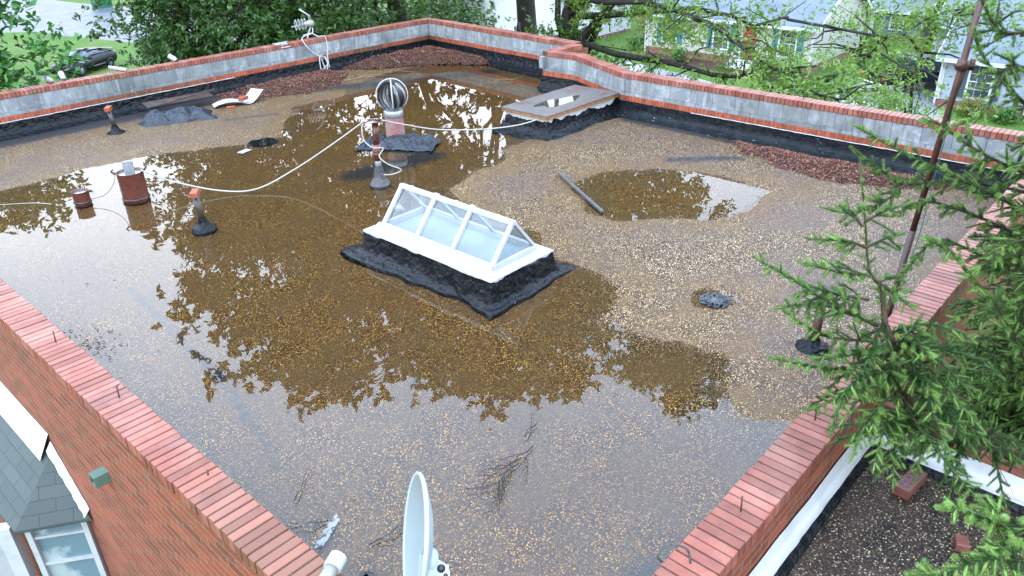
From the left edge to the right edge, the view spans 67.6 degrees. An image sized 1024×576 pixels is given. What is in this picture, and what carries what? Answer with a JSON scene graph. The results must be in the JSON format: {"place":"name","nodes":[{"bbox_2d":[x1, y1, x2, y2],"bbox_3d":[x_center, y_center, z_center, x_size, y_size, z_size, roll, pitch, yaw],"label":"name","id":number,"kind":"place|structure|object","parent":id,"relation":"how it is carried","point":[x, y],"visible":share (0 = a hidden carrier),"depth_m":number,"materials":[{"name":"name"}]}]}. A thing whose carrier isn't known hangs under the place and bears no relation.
{"place":"outdoors","nodes":[
{"label":"outdoors","id":0,"kind":"place"},
{"bbox_2d":[0,0,369,47],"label":"road","id":1,"kind":"structure","parent":0,"point":[48,10],"depth_m":72.90,"materials":[{"name":"grey asphalt"}]},
{"bbox_2d":[90,0,112,7],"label":"wheelie bin","id":2,"kind":"object","parent":1,"relation":"on","point":[104,5],"visible":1,"depth_m":79.68,"materials":[{"name":"green plastic"}]},
{"bbox_2d":[0,0,1023,417],"bbox_3d":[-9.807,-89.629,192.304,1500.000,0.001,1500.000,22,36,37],"label":"lawn","id":3,"kind":"structure","parent":0,"point":[618,40],"depth_m":54.11,"materials":[{"name":"green plant"}]},
{"bbox_2d":[0,0,95,91],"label":"tree","id":4,"kind":"object","parent":3,"relation":"on","point":[6,74],"visible":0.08,"depth_m":16.12,"materials":[{"name":"green plant"}]},
{"bbox_2d":[50,47,117,75],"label":"parked car","id":5,"kind":"object","parent":3,"relation":"on","point":[99,56],"visible":0.71,"depth_m":50.71,"materials":[{"name":"black paint"}]},
{"bbox_2d":[71,0,318,70],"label":"tree","id":6,"kind":"object","parent":3,"relation":"on","point":[162,16],"visible":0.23,"depth_m":22.12,"materials":[{"name":"green plant"}]},
{"bbox_2d":[137,0,401,63],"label":"tree","id":7,"kind":"object","parent":3,"relation":"on","point":[339,19],"visible":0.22,"depth_m":21.95,"materials":[{"name":"green plant"}]},
{"bbox_2d":[387,0,408,22],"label":"tree","id":8,"kind":"object","parent":3,"relation":"on","point":[399,17],"visible":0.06,"depth_m":26.79,"materials":[{"name":"green plant"}]},
{"bbox_2d":[286,0,516,40],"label":"tree","id":9,"kind":"object","parent":3,"relation":"on","point":[430,9],"visible":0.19,"depth_m":27.73,"materials":[{"name":"green plant"}]},
{"bbox_2d":[409,0,494,20],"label":"tree","id":10,"kind":"object","parent":3,"relation":"on","point":[479,1],"visible":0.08,"depth_m":57.50,"materials":[{"name":"green plant"}]},
{"bbox_2d":[0,17,1023,575],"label":"brick building","id":11,"kind":"structure","parent":3,"relation":"on","point":[646,463],"depth_m":7.80,"materials":[{"name":"red brick"}]},
{"bbox_2d":[42,75,53,82],"bbox_3d":[-8.894,-3.998,14.646,0.130,0.175,0.201,9,30,19],"label":"white lamp","id":12,"kind":"object","parent":11,"relation":"on","point":[47,79],"visible":1,"depth_m":14.62,"materials":[{"name":"grey plastic"}]},
{"bbox_2d":[0,381,109,575],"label":"bay window","id":13,"kind":"structure","parent":11,"relation":"attached to","point":[44,508],"depth_m":7.26,"materials":[{"name":"white"}]},
{"bbox_2d":[24,521,109,575],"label":"window frame","id":14,"kind":"structure","parent":13,"relation":"in","point":[32,539],"depth_m":7.36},
{"bbox_2d":[33,523,100,575],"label":"window pane","id":15,"kind":"structure","parent":13,"relation":"in","point":[72,545],"depth_m":7.41,"materials":[{"name":"clear glass"}]},
{"bbox_2d":[58,71,65,80],"bbox_3d":[-8.769,-4.139,14.905,0.110,0.175,0.219,-23,34,-34],"label":"white lamp","id":16,"kind":"object","parent":11,"relation":"attached to","point":[61,74],"visible":1,"depth_m":14.87,"materials":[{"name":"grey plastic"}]},
{"bbox_2d":[107,111,124,134],"bbox_3d":[-7.457,-3.097,14.303,0.323,0.463,0.340,22,36,37],"label":"vent pipe","id":17,"kind":"object","parent":11,"relation":"on","point":[115,129],"visible":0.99,"depth_m":14.29,"materials":[{"name":"grey metal"}]},
{"bbox_2d":[104,105,112,111],"bbox_3d":[-7.491,-3.328,14.179,0.090,0.068,0.190,-5,28,-8],"label":"brick","id":18,"kind":"object","parent":17,"relation":"on","point":[108,108],"visible":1,"depth_m":14.12,"materials":[{"name":"orange brick"}]},
{"bbox_2d":[108,66,126,71],"bbox_3d":[-8.005,-4.452,15.512,0.370,0.116,0.070,3,28,8],"label":"white tube","id":19,"kind":"object","parent":11,"relation":"on","point":[117,68],"visible":1,"depth_m":15.49,"materials":[{"name":"grey plastic"}]},
{"bbox_2d":[167,54,177,61],"bbox_3d":[-7.223,-4.902,16.277,0.220,0.175,0.111,2,28,6],"label":"white lamp","id":20,"kind":"object","parent":11,"relation":"on","point":[172,57],"visible":1,"depth_m":16.24,"materials":[{"name":"grey plastic"}]},
{"bbox_2d":[138,106,217,127],"bbox_3d":[-6.630,-3.445,15.115,1.462,0.247,0.814,-13,30,-21],"label":"plastic sheet","id":21,"kind":"object","parent":11,"relation":"on","point":[176,115],"visible":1,"depth_m":14.96,"materials":[{"name":"plastic"}]},
{"bbox_2d":[142,92,213,107],"bbox_3d":[-6.869,-3.877,15.732,1.350,0.055,0.340,-23,35,-35],"label":"dark board","id":22,"kind":"object","parent":21,"relation":"on","point":[152,104],"visible":0.79,"depth_m":15.68,"materials":[{"name":"wood"}]},
{"bbox_2d":[158,89,214,105],"bbox_3d":[-6.648,-3.910,15.655,0.040,0.070,1.336,16,33,30],"label":"wood batten","id":23,"kind":"object","parent":22,"relation":"on","point":[175,100],"visible":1,"depth_m":15.60,"materials":[{"name":"grey wood"}]},
{"bbox_2d":[191,196,217,234],"bbox_3d":[-4.130,-0.993,10.141,0.323,0.492,0.340,22,36,37],"label":"vent pipe","id":24,"kind":"object","parent":11,"relation":"on","point":[203,226],"visible":0.98,"depth_m":10.13,"materials":[{"name":"grey metal"}]},
{"bbox_2d":[189,188,199,198],"bbox_3d":[-4.157,-1.241,10.016,0.090,0.068,0.190,-5,28,-8],"label":"brick","id":25,"kind":"object","parent":24,"relation":"on","point":[194,193],"visible":1,"depth_m":9.95,"materials":[{"name":"orange brick"}]},
{"bbox_2d":[212,92,241,102],"bbox_3d":[-6.118,-4.166,16.639,1.215,0.118,0.914,22,36,37],"label":"leaf pile","id":26,"kind":"object","parent":11,"relation":"on","point":[232,95],"visible":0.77,"depth_m":16.66,"materials":[{"name":"brown plant"}]},
{"bbox_2d":[212,98,244,107],"bbox_3d":[-5.942,-3.889,16.001,0.629,0.076,0.341,-15,31,-23],"label":"newspaper","id":27,"kind":"object","parent":11,"relation":"on","point":[220,102],"visible":0.91,"depth_m":15.97,"materials":[{"name":"paper"}]},
{"bbox_2d":[238,95,248,100],"bbox_3d":[-5.629,-3.976,16.010,0.100,0.070,0.200,11,30,23],"label":"brick","id":28,"kind":"object","parent":27,"relation":"on","point":[243,98],"visible":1,"depth_m":15.96,"materials":[{"name":"orange brick"}]},
{"bbox_2d":[238,88,262,103],"bbox_3d":[-5.555,-4.075,16.218,0.342,0.204,0.467,11,31,23],"label":"newspaper","id":29,"kind":"object","parent":11,"relation":"on","point":[252,94],"visible":0.86,"depth_m":16.26,"materials":[{"name":"paper"}]},
{"bbox_2d":[248,138,278,146],"bbox_3d":[-4.458,-2.618,13.692,0.536,0.008,0.540,22,36,37],"label":"roof drain","id":30,"kind":"object","parent":11,"relation":"on","point":[261,142],"visible":1,"depth_m":13.65,"materials":[{"name":"black"}]},
{"bbox_2d":[273,41,290,47],"bbox_3d":[-5.395,-5.704,17.885,0.250,0.130,0.320,22,36,37],"label":"white bracket","id":31,"kind":"object","parent":11,"relation":"attached to","point":[282,43],"visible":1,"depth_m":17.82,"materials":[{"name":"grey plastic"}]},
{"bbox_2d":[231,68,359,100],"bbox_3d":[-4.804,-4.722,17.492,2.031,0.246,3.257,22,36,37],"label":"leaf pile","id":32,"kind":"object","parent":11,"relation":"on","point":[306,83],"visible":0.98,"depth_m":17.13,"materials":[{"name":"brown plant"}]},
{"bbox_2d":[291,9,313,37],"bbox_3d":[-5.021,-6.026,18.491,0.166,1.378,0.621,22,36,37],"label":"aerial","id":33,"kind":"object","parent":11,"relation":"on","point":[309,23],"visible":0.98,"depth_m":18.37,"materials":[{"name":"white metal"}]},
{"bbox_2d":[301,28,327,68],"bbox_3d":[-4.804,-5.741,18.461,0.425,0.965,0.542,22,36,37],"label":"aerial cable","id":34,"kind":"object","parent":11,"relation":"on","point":[316,54],"visible":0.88,"depth_m":18.51,"materials":[{"name":"grey plastic"}]},
{"bbox_2d":[303,33,329,67],"bbox_3d":[-4.742,-5.758,18.557,0.552,0.835,0.158,-8,29,-13],"label":"aerial cable","id":35,"kind":"object","parent":11,"relation":"on","point":[326,43],"visible":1,"depth_m":18.55,"materials":[{"name":"grey plastic"}]},
{"bbox_2d":[319,550,346,575],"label":"plastic pipe","id":36,"kind":"object","parent":11,"relation":"on","point":[335,562],"visible":1,"depth_m":3.97,"materials":[{"name":"white plastic"}]},
{"bbox_2d":[358,571,376,575],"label":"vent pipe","id":37,"kind":"object","parent":11,"relation":"on","point":[367,573],"visible":1,"depth_m":4.15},
{"bbox_2d":[362,119,390,188],"bbox_3d":[-2.017,-2.039,11.427,0.340,1.045,0.353,1,28,4],"label":"flue post","id":38,"kind":"object","parent":11,"relation":"on","point":[380,180],"visible":0.99,"depth_m":11.46,"materials":[{"name":"grey metal"}]},
{"bbox_2d":[140,121,363,191],"bbox_3d":[-3.781,-1.925,11.299,3.265,0.956,0.227,-5,28,-7],"label":"cable","id":39,"kind":"object","parent":38,"relation":"hanging from","point":[261,186],"visible":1,"depth_m":11.37,"materials":[{"name":"beige plastic"}]},
{"bbox_2d":[361,120,401,174],"bbox_3d":[-1.934,-2.069,11.339,0.532,0.839,0.130,-2,28,-2],"label":"cable","id":40,"kind":"object","parent":38,"relation":"attached to","point":[380,152],"visible":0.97,"depth_m":11.35,"materials":[{"name":"beige plastic"}]},
{"bbox_2d":[382,119,538,130],"bbox_3d":[-0.798,-2.736,12.364,3.304,0.690,0.150,-24,35,-35],"label":"cable","id":41,"kind":"object","parent":38,"relation":"hanging from","point":[461,129],"visible":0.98,"depth_m":12.47,"materials":[{"name":"beige plastic"}]},
{"bbox_2d":[345,68,411,80],"bbox_3d":[-3.171,-5.088,18.175,1.744,0.049,0.805,-20,33,-31],"label":"twig","id":42,"kind":"object","parent":11,"relation":"on","point":[375,74],"visible":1,"depth_m":18.09,"materials":[{"name":"brown"}]},
{"bbox_2d":[375,78,407,137],"bbox_3d":[-2.104,-3.167,13.537,0.519,1.089,0.519,22,36,37],"label":"turbine vent","id":43,"kind":"object","parent":11,"relation":"on","point":[386,96],"visible":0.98,"depth_m":13.43,"materials":[{"name":"silver metal"}]},
{"bbox_2d":[380,132,439,150],"bbox_3d":[-1.810,-2.570,13.353,1.046,0.190,0.715,4,28,10],"label":"plastic sheet","id":44,"kind":"object","parent":11,"relation":"on","point":[413,141],"visible":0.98,"depth_m":13.22,"materials":[{"name":"plastic"}]},
{"bbox_2d":[341,45,494,71],"bbox_3d":[-2.313,-5.695,19.112,3.065,0.340,3.526,22,36,37],"label":"leaf pile","id":45,"kind":"object","parent":11,"relation":"on","point":[428,55],"visible":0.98,"depth_m":19.23,"materials":[{"name":"brown plant"}]},
{"bbox_2d":[403,471,449,575],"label":"satellite dish","id":46,"kind":"object","parent":11,"relation":"on","point":[420,556],"visible":1,"depth_m":3.10,"materials":[{"name":"white metal"}]},
{"bbox_2d":[340,183,578,319],"bbox_3d":[-0.634,-0.732,9.150,2.666,0.824,1.845,22,36,37],"label":"skylight","id":47,"kind":"object","parent":11,"relation":"on","point":[488,271],"visible":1,"depth_m":8.72,"materials":[{"name":"clear glass"}]},
{"bbox_2d":[488,85,619,140],"bbox_3d":[0.969,-3.331,14.397,1.703,0.461,2.761,22,36,37],"label":"roof hatch","id":48,"kind":"object","parent":11,"relation":"on","point":[565,111],"visible":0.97,"depth_m":13.91,"materials":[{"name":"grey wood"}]},
{"bbox_2d":[557,172,603,212],"bbox_3d":[0.972,-1.401,11.055,0.045,0.045,1.657,-10,29,-15],"label":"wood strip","id":49,"kind":"object","parent":11,"relation":"on","point":[582,194],"visible":1,"depth_m":10.96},
{"bbox_2d":[657,543,690,563],"bbox_3d":[0.860,1.407,4.057,0.184,0.090,0.062,1,28,5],"label":"wire","id":50,"kind":"object","parent":11,"relation":"on","point":[675,544],"visible":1,"depth_m":4.05,"materials":[{"name":"grey metal"}]},
{"bbox_2d":[699,292,731,307],"bbox_3d":[2.173,0.119,8.175,0.337,0.052,0.336,22,36,37],"label":"roof drain","id":51,"kind":"object","parent":11,"relation":"on","point":[714,299],"visible":1,"depth_m":8.16,"materials":[{"name":"black metal"}]},
{"bbox_2d":[740,496,742,511],"bbox_3d":[1.308,1.238,4.358,0.011,0.121,0.025,-2,28,-2],"label":"rusty rod","id":52,"kind":"object","parent":11,"relation":"on","point":[741,503],"visible":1,"depth_m":4.35,"materials":[{"name":"brown"}]},
{"bbox_2d":[795,309,829,355],"bbox_3d":[2.868,0.385,7.200,0.360,0.502,0.360,22,36,37],"label":"short pipe","id":53,"kind":"object","parent":11,"relation":"on","point":[816,347],"visible":0.71,"depth_m":7.21,"materials":[{"name":"rubber"}]},
{"bbox_2d":[719,140,961,191],"bbox_3d":[4.804,-1.866,11.702,4.134,0.194,1.486,22,36,37],"label":"leaf pile","id":54,"kind":"object","parent":11,"relation":"on","point":[835,170],"visible":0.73,"depth_m":11.60,"materials":[{"name":"brown plant"}]},
{"bbox_2d":[893,467,927,500],"bbox_3d":[2.817,1.379,5.409,0.290,0.076,0.105,-23,35,-35],"label":"brick","id":55,"kind":"object","parent":11,"relation":"on","point":[902,490],"visible":0.75,"depth_m":5.36,"materials":[{"name":"red brick"}]},
{"bbox_2d":[887,0,983,317],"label":"iron mast","id":56,"kind":"object","parent":11,"relation":"on","point":[962,65],"visible":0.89,"depth_m":5.78,"materials":[{"name":"brown metal"}]},
{"bbox_2d":[906,112,952,272],"bbox_3d":[3.314,-0.714,6.090,0.062,1.376,0.021,-3,28,-3],"label":"cord","id":57,"kind":"object","parent":56,"relation":"hanging from","point":[931,189],"visible":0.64,"depth_m":6.05,"materials":[{"name":"black plastic"}]},
{"bbox_2d":[952,533,970,552],"bbox_3d":[2.900,1.648,4.931,0.080,0.060,0.100,8,29,18],"label":"brick","id":58,"kind":"object","parent":11,"relation":"on","point":[961,543],"visible":0.95,"depth_m":4.91,"materials":[{"name":"red brick"}]},
{"bbox_2d":[516,0,536,33],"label":"tree","id":59,"kind":"object","parent":3,"relation":"on","point":[528,6],"visible":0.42,"depth_m":26.13,"materials":[{"name":"brown plant"}]},
{"bbox_2d":[464,0,631,39],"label":"house","id":60,"kind":"structure","parent":3,"relation":"on","point":[507,9],"depth_m":56.56,"materials":[{"name":"white paint"}]},
{"bbox_2d":[490,14,635,68],"bbox_3d":[0.622,-5.880,26.142,8.232,6.964,5.770,22,36,37],"label":"tree","id":61,"kind":"object","parent":3,"relation":"on","point":[517,28],"visible":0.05,"depth_m":23.90,"materials":[{"name":"green plant"}]},
{"bbox_2d":[626,31,644,49],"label":"shrub","id":62,"kind":"object","parent":3,"relation":"on","point":[634,44],"visible":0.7,"depth_m":53.40,"materials":[{"name":"green plant"}]},
{"bbox_2d":[644,52,811,80],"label":"garden bed","id":63,"kind":"object","parent":3,"relation":"on","point":[697,63],"visible":0.38,"depth_m":49.12,"materials":[{"name":"brown soil"}]},
{"bbox_2d":[671,46,689,61],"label":"shrub","id":64,"kind":"object","parent":63,"relation":"on","point":[674,56],"visible":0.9,"depth_m":49.43,"materials":[{"name":"green plant"}]},
{"bbox_2d":[756,59,775,71],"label":"shrub","id":65,"kind":"object","parent":63,"relation":"on","point":[768,61],"visible":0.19,"depth_m":45.41,"materials":[{"name":"green plant"}]},
{"bbox_2d":[774,70,800,78],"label":"shrub","id":66,"kind":"object","parent":63,"relation":"on","point":[788,74],"visible":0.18,"depth_m":44.04,"materials":[{"name":"green plant"}]},
{"bbox_2d":[520,0,980,124],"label":"tree","id":67,"kind":"object","parent":3,"relation":"on","point":[606,14],"visible":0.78,"depth_m":17.80,"materials":[{"name":"green plant"}]},
{"bbox_2d":[644,0,874,73],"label":"house","id":68,"kind":"structure","parent":3,"relation":"on","point":[819,18],"depth_m":47.28,"materials":[{"name":"beige"}]},
{"bbox_2d":[661,18,677,42],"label":"window","id":69,"kind":"structure","parent":68,"relation":"in","point":[663,18],"depth_m":50.96,"materials":[{"name":"grey"}]},
{"bbox_2d":[711,23,730,50],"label":"window","id":70,"kind":"structure","parent":68,"relation":"in","point":[724,38],"depth_m":48.70,"materials":[{"name":"grey"}]},
{"bbox_2d":[738,26,759,58],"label":"door","id":71,"kind":"structure","parent":68,"relation":"in","point":[748,29],"depth_m":47.38,"materials":[{"name":"red paint"}]},
{"bbox_2d":[776,29,798,57],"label":"window","id":72,"kind":"structure","parent":68,"relation":"in","point":[787,36],"depth_m":45.87,"materials":[{"name":"grey glass"}]},
{"bbox_2d":[836,74,930,115],"bbox_3d":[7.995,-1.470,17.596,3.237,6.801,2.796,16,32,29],"label":"shrub","id":73,"kind":"object","parent":3,"relation":"on","point":[892,102],"visible":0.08,"depth_m":16.45,"materials":[{"name":"green plant"}]},
{"bbox_2d":[751,155,1023,515],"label":"spruce tree","id":74,"kind":"object","parent":3,"relation":"on","point":[935,422],"visible":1,"depth_m":4.33,"materials":[{"name":"green plant"}]},
{"bbox_2d":[863,454,910,490],"bbox_3d":[2.550,1.253,5.271,0.246,0.056,0.440,-7,28,-10],"label":"twig","id":75,"kind":"object","parent":74,"relation":"hanging from","point":[883,473],"visible":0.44,"depth_m":5.23,"materials":[{"name":"brown wood"}]},
{"bbox_2d":[964,445,1023,496],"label":"twig","id":76,"kind":"object","parent":74,"relation":"attached to","point":[998,467],"visible":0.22,"depth_m":4.90,"materials":[{"name":"brown wood"}]},
{"bbox_2d":[868,0,940,40],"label":"house","id":77,"kind":"structure","parent":3,"relation":"on","point":[888,3],"depth_m":54.52,"materials":[{"name":"blue stone"}]},
{"bbox_2d":[888,15,905,30],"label":"window","id":78,"kind":"structure","parent":77,"relation":"in","point":[891,17],"depth_m":54.60,"materials":[{"name":"grey"}]},
{"bbox_2d":[809,0,1023,123],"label":"tree","id":79,"kind":"object","parent":3,"relation":"on","point":[964,10],"visible":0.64,"depth_m":17.62,"materials":[{"name":"green plant"}]},
{"bbox_2d":[850,0,1023,439],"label":"spruce tree","id":80,"kind":"object","parent":3,"relation":"on","point":[1003,400],"visible":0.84,"depth_m":4.82,"materials":[{"name":"green plant"}]},
{"bbox_2d":[932,0,963,51],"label":"house","id":81,"kind":"structure","parent":3,"relation":"on","point":[945,33],"depth_m":43.52,"materials":[{"name":"white"}]},
{"bbox_2d":[903,492,1023,575],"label":"spruce tree","id":82,"kind":"object","parent":3,"relation":"on","point":[998,519],"visible":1,"depth_m":2.96,"materials":[{"name":"green plant"}]},
{"bbox_2d":[957,94,988,117],"bbox_3d":[22.364,-8.774,36.973,1.485,1.090,1.641,22,36,37],"label":"shrub","id":83,"kind":"object","parent":3,"relation":"on","point":[972,104],"visible":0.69,"depth_m":36.88,"materials":[{"name":"green plant"}]},
{"bbox_2d":[932,0,1023,117],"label":"house","id":84,"kind":"structure","parent":3,"relation":"on","point":[997,62],"depth_m":37.50,"materials":[{"name":"white paint"}]},
{"bbox_2d":[964,65,996,100],"bbox_3d":[22.882,-10.050,37.349,1.150,1.700,0.077,21,35,35],"label":"window","id":85,"kind":"structure","parent":84,"relation":"in","point":[971,74],"depth_m":37.44,"materials":[{"name":"grey"}]},
{"bbox_2d":[988,106,1023,124],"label":"shrub","id":86,"kind":"object","parent":3,"relation":"on","point":[1004,115],"visible":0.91,"depth_m":35.74,"materials":[{"name":"green plant"}]},
{"bbox_2d":[637,16,645,29],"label":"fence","id":87,"kind":"object","parent":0,"point":[642,21],"visible":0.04,"depth_m":60.52,"materials":[{"name":"brown wood"}]},
{"bbox_2d":[612,61,715,83],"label":"path","id":88,"kind":"structure","parent":0,"point":[663,72],"depth_m":47.12,"materials":[{"name":"grey concrete"}]},
{"bbox_2d":[835,81,943,118],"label":"driveway","id":89,"kind":"structure","parent":0,"point":[924,101],"depth_m":40.31,"materials":[{"name":"grey asphalt"}]},
{"bbox_2d":[861,52,941,91],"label":"pickup truck","id":90,"kind":"object","parent":89,"relation":"on","point":[937,64],"visible":0.33,"depth_m":41.29,"materials":[{"name":"black paint"}]},
{"bbox_2d":[916,71,938,99],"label":"fence","id":91,"kind":"object","parent":89,"relation":"on","point":[932,75],"visible":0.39,"depth_m":40.60,"materials":[{"name":"black metal"}]},
{"label":"rain water","id":92,"kind":"structure","parent":0,"visible":0},
{"bbox_2d":[0,203,47,204],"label":"wire","id":93,"kind":"object","parent":92,"relation":"on","point":[22,203],"visible":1,"depth_m":11.11,"materials":[{"name":"beige"}]},
{"bbox_2d":[71,188,92,208],"bbox_3d":[-6.270,-1.301,11.145,0.245,0.250,0.245,22,36,37],"label":"chimney pot","id":94,"kind":"object","parent":92,"relation":"in","point":[81,197],"visible":1,"depth_m":11.09,"materials":[{"name":"red ceramic"}]},
{"bbox_2d":[64,320,127,359],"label":"floating leaves","id":95,"kind":"object","parent":92,"relation":"on","point":[111,331],"visible":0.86,"depth_m":7.70,"materials":[{"name":"beige plant"}]},
{"bbox_2d":[110,161,149,206],"bbox_3d":[-5.545,-1.546,11.189,0.386,0.610,0.417,11,30,22],"label":"chimney pot","id":96,"kind":"object","parent":92,"relation":"in","point":[132,183],"visible":0.99,"depth_m":11.10,"materials":[{"name":"red ceramic"}]},
{"bbox_2d":[237,149,250,153],"bbox_3d":[-4.639,-2.372,13.244,0.120,0.006,0.220,11,30,23],"label":"scrap","id":97,"kind":"object","parent":92,"relation":"on","point":[244,151],"visible":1,"depth_m":13.22,"materials":[{"name":"paper"}]},
{"bbox_2d":[294,464,310,500],"bbox_3d":[-1.584,1.466,5.795,0.019,0.028,0.400,0,28,3],"label":"twig","id":98,"kind":"object","parent":92,"relation":"on","point":[301,486],"visible":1,"depth_m":5.75,"materials":[{"name":"brown wood"}]},
{"bbox_2d":[286,516,328,533],"bbox_3d":[-1.481,1.653,5.421,0.330,0.046,0.178,5,29,13],"label":"twig","id":99,"kind":"object","parent":92,"relation":"on","point":[307,523],"visible":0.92,"depth_m":5.40,"materials":[{"name":"brown wood"}]},
{"bbox_2d":[315,515,339,548],"bbox_3d":[-1.296,1.712,5.373,0.071,0.001,0.332,5,29,12],"label":"crumpled plastic sheet","id":100,"kind":"object","parent":92,"relation":"on","point":[327,531],"visible":1,"depth_m":5.37,"materials":[{"name":"white plastic"}]},
{"bbox_2d":[354,133,385,149],"bbox_3d":[-2.449,-2.610,13.543,0.358,0.121,0.938,6,29,14],"label":"plastic sheet","id":101,"kind":"object","parent":92,"relation":"on","point":[363,145],"visible":0.54,"depth_m":13.34,"materials":[{"name":"plastic"}]},
{"bbox_2d":[369,520,403,544],"bbox_3d":[-0.786,1.676,5.352,0.102,0.042,0.470,24,37,39],"label":"twig","id":102,"kind":"object","parent":92,"relation":"on","point":[392,531],"visible":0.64,"depth_m":5.29,"materials":[{"name":"brown wood"}]},
{"bbox_2d":[461,445,533,517],"bbox_3d":[-0.099,1.411,5.809,0.433,0.054,0.829,8,29,18],"label":"twig","id":103,"kind":"object","parent":92,"relation":"on","point":[507,476],"visible":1,"depth_m":5.82,"materials":[{"name":"brown wood"}]},
{"bbox_2d":[12,67,988,497],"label":"fallen leaves","id":104,"kind":"object","parent":92,"relation":"on","point":[460,151],"visible":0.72,"depth_m":9.36,"materials":[{"name":"brown plant"}]},
{"bbox_2d":[525,409,538,436],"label":"twig","id":105,"kind":"object","parent":92,"relation":"on","point":[531,424],"visible":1,"depth_m":6.33,"materials":[{"name":"brown wood"}]},
{"bbox_2d":[695,373,715,404],"bbox_3d":[1.695,0.879,6.741,0.198,0.045,0.441,4,28,9],"label":"twig","id":106,"kind":"object","parent":92,"relation":"on","point":[709,390],"visible":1,"depth_m":6.72,"materials":[{"name":"wood"}]}
]}

